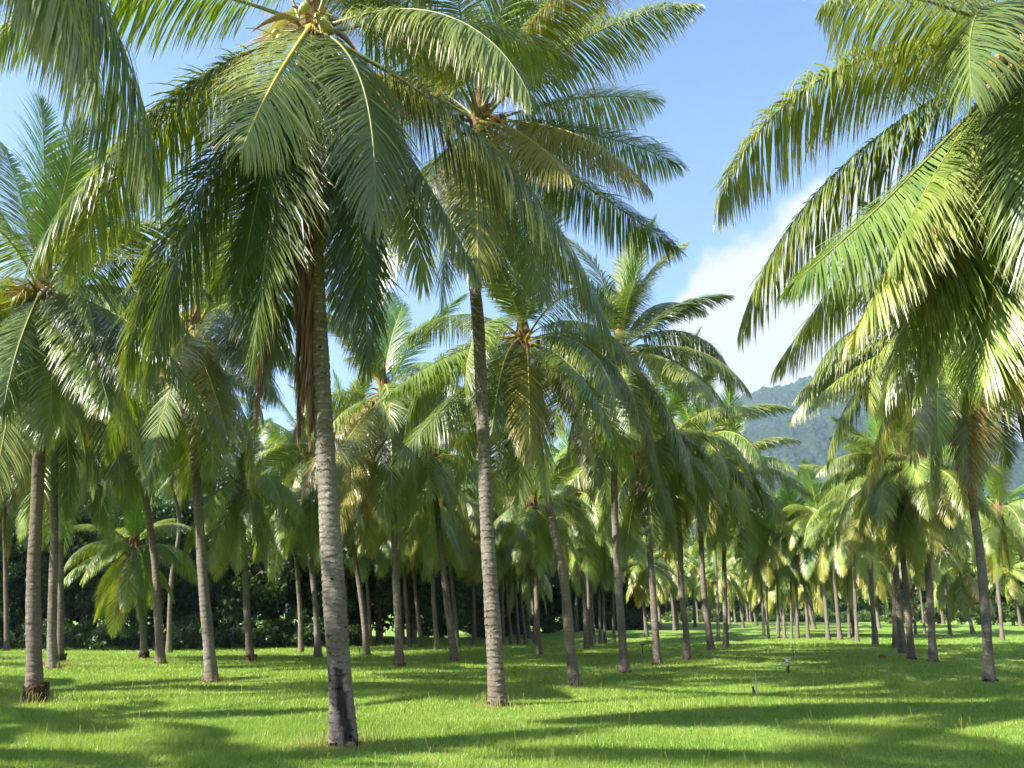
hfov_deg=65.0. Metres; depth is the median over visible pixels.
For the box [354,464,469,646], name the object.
coconut palm
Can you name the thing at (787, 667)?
sprinkler
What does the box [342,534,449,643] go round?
broadleaf tree
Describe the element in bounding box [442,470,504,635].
broadleaf tree
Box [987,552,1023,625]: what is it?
coconut palm
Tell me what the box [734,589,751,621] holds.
coconut palm
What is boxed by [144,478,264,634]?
broadleaf tree
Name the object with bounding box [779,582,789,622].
coconut palm
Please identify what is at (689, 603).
broadleaf tree
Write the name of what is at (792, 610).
coconut palm
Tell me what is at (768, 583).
coconut palm
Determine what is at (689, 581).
coconut palm
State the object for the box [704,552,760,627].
coconut palm
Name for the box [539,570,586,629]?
broadleaf tree
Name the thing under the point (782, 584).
coconut palm
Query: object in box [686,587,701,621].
coconut palm
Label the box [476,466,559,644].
coconut palm
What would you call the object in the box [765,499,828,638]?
coconut palm
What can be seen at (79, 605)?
broadleaf tree
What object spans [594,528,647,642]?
coconut palm
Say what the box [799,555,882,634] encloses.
coconut palm
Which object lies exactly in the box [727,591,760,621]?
broadleaf tree
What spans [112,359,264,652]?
coconut palm
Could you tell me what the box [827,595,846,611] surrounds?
broadleaf tree
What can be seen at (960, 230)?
coconut palm
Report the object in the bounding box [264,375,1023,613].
hill
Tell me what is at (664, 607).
broadleaf tree
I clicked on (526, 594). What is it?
coconut palm
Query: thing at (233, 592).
broadleaf tree
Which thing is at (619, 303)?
coconut palm
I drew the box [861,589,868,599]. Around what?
coconut palm
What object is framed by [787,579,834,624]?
coconut palm
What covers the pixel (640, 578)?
coconut palm
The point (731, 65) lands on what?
sky
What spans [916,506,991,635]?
coconut palm
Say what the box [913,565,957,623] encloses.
coconut palm
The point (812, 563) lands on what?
coconut palm
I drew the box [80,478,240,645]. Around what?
broadleaf tree
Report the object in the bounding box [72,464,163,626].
broadleaf tree
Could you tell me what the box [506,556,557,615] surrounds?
broadleaf tree
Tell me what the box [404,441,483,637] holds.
broadleaf tree
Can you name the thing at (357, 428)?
coconut palm
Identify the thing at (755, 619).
coconut palm
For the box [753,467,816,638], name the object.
coconut palm
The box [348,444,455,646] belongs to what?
coconut palm
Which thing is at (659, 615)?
coconut palm
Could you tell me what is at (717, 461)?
coconut palm
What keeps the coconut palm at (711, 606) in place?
on the lawn at (865, 627)
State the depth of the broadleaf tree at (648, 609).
80.11 m
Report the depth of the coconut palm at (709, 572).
71.90 m
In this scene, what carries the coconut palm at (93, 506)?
on the lawn at (865, 627)
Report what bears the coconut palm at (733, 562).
on the lawn at (865, 627)
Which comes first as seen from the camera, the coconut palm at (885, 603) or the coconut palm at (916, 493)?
the coconut palm at (916, 493)
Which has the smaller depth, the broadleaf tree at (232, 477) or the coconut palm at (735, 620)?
the broadleaf tree at (232, 477)
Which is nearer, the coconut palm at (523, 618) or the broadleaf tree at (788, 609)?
the coconut palm at (523, 618)
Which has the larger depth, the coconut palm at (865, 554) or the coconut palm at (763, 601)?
the coconut palm at (763, 601)
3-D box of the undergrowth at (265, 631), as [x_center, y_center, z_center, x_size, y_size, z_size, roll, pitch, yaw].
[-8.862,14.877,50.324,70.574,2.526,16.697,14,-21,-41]
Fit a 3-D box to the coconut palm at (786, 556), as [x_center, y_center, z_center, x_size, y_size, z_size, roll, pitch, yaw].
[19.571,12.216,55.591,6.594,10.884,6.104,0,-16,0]
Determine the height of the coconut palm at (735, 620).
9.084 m
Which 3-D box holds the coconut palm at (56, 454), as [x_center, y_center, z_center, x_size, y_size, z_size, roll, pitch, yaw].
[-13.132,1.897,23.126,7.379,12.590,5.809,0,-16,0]
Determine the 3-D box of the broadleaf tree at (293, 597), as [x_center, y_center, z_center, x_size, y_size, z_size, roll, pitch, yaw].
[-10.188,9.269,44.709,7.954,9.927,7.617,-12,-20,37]
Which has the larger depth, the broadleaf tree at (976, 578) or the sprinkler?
the broadleaf tree at (976, 578)
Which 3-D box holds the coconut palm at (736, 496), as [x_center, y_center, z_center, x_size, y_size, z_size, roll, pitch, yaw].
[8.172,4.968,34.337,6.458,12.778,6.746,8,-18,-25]
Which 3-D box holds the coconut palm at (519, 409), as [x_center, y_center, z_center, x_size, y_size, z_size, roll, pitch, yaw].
[0.276,0.776,20.376,7.042,13.596,7.747,0,-16,0]
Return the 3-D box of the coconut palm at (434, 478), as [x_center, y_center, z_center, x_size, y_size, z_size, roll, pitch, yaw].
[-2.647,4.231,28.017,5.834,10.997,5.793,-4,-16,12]
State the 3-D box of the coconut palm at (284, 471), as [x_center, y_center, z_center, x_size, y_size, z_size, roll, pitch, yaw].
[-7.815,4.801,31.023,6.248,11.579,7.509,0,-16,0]
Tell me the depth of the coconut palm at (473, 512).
39.47 m
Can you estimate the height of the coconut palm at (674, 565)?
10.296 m
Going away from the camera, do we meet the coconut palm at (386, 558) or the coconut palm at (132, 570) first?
the coconut palm at (132, 570)
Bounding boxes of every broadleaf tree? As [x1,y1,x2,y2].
[0,491,79,607]
[0,498,80,645]
[0,499,96,634]
[18,509,128,644]
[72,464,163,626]
[72,492,196,634]
[80,467,251,631]
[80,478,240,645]
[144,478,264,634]
[156,446,270,627]
[180,495,302,645]
[220,477,318,637]
[255,470,311,635]
[261,530,390,631]
[304,580,401,631]
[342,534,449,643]
[357,562,470,639]
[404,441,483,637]
[413,572,478,636]
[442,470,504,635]
[459,576,519,626]
[500,557,559,632]
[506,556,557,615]
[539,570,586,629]
[547,596,586,630]
[572,576,626,618]
[596,548,640,612]
[622,568,669,629]
[625,530,667,622]
[647,594,678,617]
[667,564,712,621]
[678,534,712,619]
[691,553,737,608]
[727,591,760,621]
[773,603,804,612]
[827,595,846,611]
[832,592,869,621]
[852,604,887,621]
[857,578,924,621]
[885,574,938,615]
[910,490,1007,623]
[943,549,1005,623]
[968,547,1023,625]
[969,478,1022,620]
[984,494,1023,621]
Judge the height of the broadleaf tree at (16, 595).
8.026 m
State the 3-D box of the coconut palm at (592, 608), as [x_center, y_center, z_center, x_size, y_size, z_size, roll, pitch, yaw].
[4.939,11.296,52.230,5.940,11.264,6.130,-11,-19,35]
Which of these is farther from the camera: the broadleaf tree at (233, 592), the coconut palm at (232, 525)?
the broadleaf tree at (233, 592)
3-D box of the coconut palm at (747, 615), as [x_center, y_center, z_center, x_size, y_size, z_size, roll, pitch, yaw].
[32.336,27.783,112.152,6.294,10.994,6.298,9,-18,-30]
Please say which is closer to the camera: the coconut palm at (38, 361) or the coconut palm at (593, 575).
the coconut palm at (38, 361)
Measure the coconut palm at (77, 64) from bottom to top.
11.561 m
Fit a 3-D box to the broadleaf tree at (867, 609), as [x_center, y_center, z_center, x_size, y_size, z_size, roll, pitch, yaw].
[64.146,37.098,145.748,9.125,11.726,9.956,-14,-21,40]
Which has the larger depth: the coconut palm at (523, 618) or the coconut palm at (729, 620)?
the coconut palm at (729, 620)
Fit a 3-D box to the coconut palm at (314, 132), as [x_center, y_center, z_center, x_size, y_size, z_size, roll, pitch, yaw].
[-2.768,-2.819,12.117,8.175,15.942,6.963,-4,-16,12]
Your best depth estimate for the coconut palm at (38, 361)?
15.30 m
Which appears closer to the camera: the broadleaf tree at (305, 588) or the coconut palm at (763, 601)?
the broadleaf tree at (305, 588)
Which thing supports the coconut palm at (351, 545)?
on the lawn at (865, 627)
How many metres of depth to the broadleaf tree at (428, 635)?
57.00 m
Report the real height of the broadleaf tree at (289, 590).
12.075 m
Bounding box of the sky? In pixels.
[0,0,1022,487]
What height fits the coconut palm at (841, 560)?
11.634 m
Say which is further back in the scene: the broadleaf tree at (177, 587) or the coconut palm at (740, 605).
the coconut palm at (740, 605)
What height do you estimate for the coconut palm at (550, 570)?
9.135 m
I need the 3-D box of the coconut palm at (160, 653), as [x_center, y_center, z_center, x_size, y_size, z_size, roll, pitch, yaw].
[-11.930,2.198,25.813,6.831,13.539,7.578,0,-16,0]
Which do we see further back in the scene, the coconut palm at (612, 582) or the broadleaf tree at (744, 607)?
the broadleaf tree at (744, 607)
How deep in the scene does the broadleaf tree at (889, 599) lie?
88.24 m
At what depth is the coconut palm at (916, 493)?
27.92 m
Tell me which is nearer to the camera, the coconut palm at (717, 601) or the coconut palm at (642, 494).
the coconut palm at (642, 494)
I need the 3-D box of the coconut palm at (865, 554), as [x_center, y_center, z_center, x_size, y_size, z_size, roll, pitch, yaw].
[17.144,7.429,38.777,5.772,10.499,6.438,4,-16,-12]
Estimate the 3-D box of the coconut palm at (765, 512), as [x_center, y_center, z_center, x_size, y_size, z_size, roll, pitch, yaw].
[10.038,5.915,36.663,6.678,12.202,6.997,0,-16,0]
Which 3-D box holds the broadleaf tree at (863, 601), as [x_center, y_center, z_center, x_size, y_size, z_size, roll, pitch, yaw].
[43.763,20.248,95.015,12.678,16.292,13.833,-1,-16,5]
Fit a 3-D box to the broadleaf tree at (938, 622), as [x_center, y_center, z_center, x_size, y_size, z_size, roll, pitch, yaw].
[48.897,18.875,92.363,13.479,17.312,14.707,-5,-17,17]
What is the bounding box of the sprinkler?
[783,658,790,672]
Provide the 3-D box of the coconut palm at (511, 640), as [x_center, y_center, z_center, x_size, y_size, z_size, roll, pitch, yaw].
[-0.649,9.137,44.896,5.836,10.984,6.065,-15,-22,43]
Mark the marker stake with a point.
(753, 690)
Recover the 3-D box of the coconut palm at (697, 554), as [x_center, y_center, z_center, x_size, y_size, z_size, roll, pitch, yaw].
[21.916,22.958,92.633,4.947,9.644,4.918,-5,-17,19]
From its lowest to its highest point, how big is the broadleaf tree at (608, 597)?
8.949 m
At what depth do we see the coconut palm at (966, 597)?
63.78 m
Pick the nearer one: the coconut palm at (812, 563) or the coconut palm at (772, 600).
the coconut palm at (812, 563)
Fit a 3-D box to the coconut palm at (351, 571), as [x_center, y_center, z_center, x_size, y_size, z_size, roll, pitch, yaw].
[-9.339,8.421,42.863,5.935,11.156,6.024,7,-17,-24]
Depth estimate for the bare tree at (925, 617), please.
80.86 m
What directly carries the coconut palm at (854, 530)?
on the lawn at (865, 627)
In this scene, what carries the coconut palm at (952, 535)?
on the lawn at (865, 627)
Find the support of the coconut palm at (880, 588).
on the lawn at (865, 627)
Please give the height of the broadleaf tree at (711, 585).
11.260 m
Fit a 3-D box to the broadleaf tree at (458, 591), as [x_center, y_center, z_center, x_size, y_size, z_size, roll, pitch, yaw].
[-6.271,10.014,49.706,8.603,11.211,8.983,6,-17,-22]
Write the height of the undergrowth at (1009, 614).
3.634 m
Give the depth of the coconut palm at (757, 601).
99.03 m
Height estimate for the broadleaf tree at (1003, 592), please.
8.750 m
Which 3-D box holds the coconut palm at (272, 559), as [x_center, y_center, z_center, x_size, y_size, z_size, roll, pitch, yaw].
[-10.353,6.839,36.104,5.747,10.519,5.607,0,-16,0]
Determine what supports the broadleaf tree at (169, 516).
on the lawn at (865, 627)
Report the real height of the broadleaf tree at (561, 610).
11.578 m
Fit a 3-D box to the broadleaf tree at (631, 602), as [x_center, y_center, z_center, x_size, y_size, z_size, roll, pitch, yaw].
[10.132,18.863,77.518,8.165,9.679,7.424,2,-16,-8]
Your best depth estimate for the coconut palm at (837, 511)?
35.28 m
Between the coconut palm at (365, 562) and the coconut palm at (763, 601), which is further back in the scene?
the coconut palm at (763, 601)
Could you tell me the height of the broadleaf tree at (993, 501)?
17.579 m
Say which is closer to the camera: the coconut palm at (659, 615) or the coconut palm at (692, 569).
the coconut palm at (659, 615)
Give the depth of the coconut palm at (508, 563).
43.63 m
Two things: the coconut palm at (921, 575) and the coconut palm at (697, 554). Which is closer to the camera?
the coconut palm at (921, 575)
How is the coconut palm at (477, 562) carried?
on the lawn at (865, 627)
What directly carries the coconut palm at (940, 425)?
on the lawn at (865, 627)
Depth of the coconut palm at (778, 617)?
56.03 m
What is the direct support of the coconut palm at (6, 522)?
on the lawn at (865, 627)
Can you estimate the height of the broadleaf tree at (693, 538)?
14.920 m
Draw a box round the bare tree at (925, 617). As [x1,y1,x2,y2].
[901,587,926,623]
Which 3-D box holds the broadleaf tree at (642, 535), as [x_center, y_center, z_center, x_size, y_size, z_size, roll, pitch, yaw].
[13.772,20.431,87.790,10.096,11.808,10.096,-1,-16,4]
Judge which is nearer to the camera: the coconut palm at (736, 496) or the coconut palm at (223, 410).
the coconut palm at (223, 410)
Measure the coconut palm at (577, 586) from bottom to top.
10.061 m
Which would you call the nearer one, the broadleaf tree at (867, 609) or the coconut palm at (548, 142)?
the coconut palm at (548, 142)
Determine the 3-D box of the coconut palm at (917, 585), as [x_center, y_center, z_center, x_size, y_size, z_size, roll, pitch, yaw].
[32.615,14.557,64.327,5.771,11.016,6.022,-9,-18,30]
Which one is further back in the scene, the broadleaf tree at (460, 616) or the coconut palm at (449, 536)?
the broadleaf tree at (460, 616)
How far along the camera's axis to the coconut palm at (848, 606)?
53.77 m
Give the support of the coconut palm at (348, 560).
on the lawn at (865, 627)
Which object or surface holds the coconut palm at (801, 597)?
on the lawn at (865, 627)
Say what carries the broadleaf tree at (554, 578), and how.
on the lawn at (865, 627)
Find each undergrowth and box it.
[0,604,647,650]
[647,599,1023,624]
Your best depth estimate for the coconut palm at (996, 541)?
47.20 m
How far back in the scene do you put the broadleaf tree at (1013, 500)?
88.46 m
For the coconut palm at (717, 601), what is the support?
on the lawn at (865, 627)
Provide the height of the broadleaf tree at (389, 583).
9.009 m
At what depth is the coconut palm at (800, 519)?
52.40 m
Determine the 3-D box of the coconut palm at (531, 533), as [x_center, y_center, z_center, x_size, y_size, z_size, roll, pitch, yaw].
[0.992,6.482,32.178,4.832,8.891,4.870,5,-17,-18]
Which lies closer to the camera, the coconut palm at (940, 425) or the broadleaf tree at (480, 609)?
the coconut palm at (940, 425)
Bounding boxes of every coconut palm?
[0,0,164,226]
[0,0,614,748]
[0,86,215,703]
[0,248,154,669]
[0,473,82,650]
[1,365,157,661]
[61,262,263,663]
[64,476,197,658]
[82,173,344,682]
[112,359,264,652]
[172,399,310,661]
[231,428,342,652]
[234,379,383,657]
[238,0,705,706]
[259,368,396,654]
[291,290,475,665]
[303,481,379,624]
[304,509,373,617]
[316,481,391,645]
[344,353,506,661]
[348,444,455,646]
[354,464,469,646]
[361,444,477,650]
[385,184,640,686]
[390,443,498,646]
[437,454,521,644]
[452,483,542,644]
[456,460,540,643]
[476,434,598,654]
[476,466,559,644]
[497,565,552,638]
[498,550,553,644]
[503,504,569,643]
[527,412,639,649]
[533,214,752,672]
[545,459,631,645]
[549,568,594,631]
[552,372,730,664]
[552,489,633,642]
[566,496,642,643]
[567,536,629,643]
[576,326,764,659]
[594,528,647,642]
[621,535,677,636]
[629,520,699,630]
[631,548,685,629]
[641,358,793,650]
[668,555,695,629]
[677,541,712,626]
[679,384,813,646]
[684,542,720,612]
[686,449,765,640]
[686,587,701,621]
[693,545,748,629]
[696,585,722,621]
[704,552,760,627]
[710,551,737,623]
[711,0,1023,443]
[717,560,746,622]
[726,497,805,638]
[726,536,784,635]
[732,579,763,625]
[734,588,750,621]
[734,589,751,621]
[736,511,812,636]
[738,574,810,630]
[745,492,819,638]
[749,482,830,638]
[750,587,765,624]
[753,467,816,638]
[756,595,786,609]
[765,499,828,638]
[772,459,848,639]
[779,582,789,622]
[780,478,868,639]
[786,578,822,628]
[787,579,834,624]
[788,201,1023,681]
[788,583,793,621]
[798,429,913,645]
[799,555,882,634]
[803,478,884,641]
[814,371,988,659]
[817,409,979,653]
[819,477,880,638]
[820,396,970,647]
[843,381,1010,661]
[856,555,891,632]
[856,569,910,627]
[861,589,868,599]
[876,552,947,634]
[899,556,960,633]
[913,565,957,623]
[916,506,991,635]
[935,549,1002,633]
[952,450,1023,640]
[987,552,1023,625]
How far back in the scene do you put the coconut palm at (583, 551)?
34.91 m
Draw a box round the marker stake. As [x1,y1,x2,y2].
[752,673,757,694]
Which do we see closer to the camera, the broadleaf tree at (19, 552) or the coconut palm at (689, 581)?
the broadleaf tree at (19, 552)
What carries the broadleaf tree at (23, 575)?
on the lawn at (865, 627)
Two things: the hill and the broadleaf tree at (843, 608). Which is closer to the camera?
the broadleaf tree at (843, 608)
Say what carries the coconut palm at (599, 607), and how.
on the lawn at (865, 627)
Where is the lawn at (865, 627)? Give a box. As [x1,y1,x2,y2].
[0,614,1023,767]

